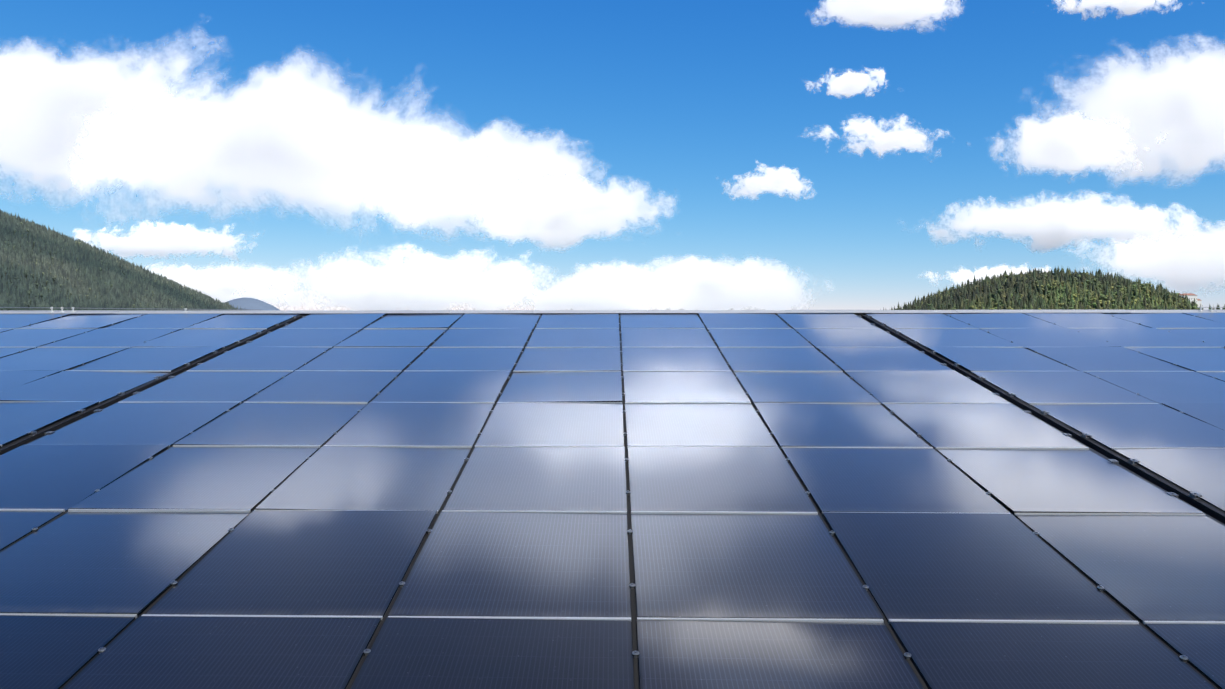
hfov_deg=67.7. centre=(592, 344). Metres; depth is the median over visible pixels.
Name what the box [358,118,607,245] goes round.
cloud
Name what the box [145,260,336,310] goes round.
cloud
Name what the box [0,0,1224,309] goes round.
sky
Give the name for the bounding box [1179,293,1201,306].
castle building
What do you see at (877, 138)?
cloud
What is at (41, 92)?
cloud
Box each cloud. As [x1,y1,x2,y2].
[0,13,233,212]
[54,44,498,244]
[72,220,259,262]
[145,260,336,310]
[231,242,580,309]
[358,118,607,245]
[470,172,679,253]
[513,259,657,309]
[599,253,835,309]
[716,161,816,200]
[801,113,971,161]
[805,67,899,99]
[808,0,964,34]
[896,189,1212,253]
[918,263,1052,286]
[988,107,1169,183]
[1020,31,1224,190]
[1048,0,1182,20]
[1059,210,1224,295]
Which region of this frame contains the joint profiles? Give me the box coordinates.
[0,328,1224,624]
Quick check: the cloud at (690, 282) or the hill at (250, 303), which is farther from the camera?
the cloud at (690, 282)
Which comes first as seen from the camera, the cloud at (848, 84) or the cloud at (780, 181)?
the cloud at (848, 84)
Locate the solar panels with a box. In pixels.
[0,313,1224,688]
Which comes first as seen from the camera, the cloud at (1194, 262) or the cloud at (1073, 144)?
the cloud at (1073, 144)
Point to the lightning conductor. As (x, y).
(1200, 307)
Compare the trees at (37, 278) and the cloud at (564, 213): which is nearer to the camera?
the trees at (37, 278)
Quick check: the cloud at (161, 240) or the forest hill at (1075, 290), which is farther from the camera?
the cloud at (161, 240)
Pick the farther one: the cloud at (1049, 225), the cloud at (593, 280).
the cloud at (593, 280)
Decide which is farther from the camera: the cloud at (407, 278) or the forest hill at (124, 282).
the cloud at (407, 278)
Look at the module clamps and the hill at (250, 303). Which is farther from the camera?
the hill at (250, 303)
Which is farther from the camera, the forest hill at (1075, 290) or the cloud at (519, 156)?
the cloud at (519, 156)
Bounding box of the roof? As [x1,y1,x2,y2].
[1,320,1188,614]
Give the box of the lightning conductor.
[0,306,1224,311]
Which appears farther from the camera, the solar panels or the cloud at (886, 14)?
the cloud at (886, 14)
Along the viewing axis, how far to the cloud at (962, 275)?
26275.98 m
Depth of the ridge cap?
13.01 m
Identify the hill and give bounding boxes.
[0,210,244,310]
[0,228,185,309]
[226,298,278,309]
[883,266,1224,309]
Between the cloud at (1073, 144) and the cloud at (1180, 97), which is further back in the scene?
the cloud at (1180, 97)
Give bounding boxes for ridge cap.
[0,310,1224,319]
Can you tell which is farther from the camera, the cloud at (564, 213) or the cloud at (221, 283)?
the cloud at (221, 283)
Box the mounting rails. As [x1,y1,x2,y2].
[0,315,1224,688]
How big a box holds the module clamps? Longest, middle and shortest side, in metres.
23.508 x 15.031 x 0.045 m
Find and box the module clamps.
[0,315,1216,661]
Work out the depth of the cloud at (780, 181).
26057.80 m

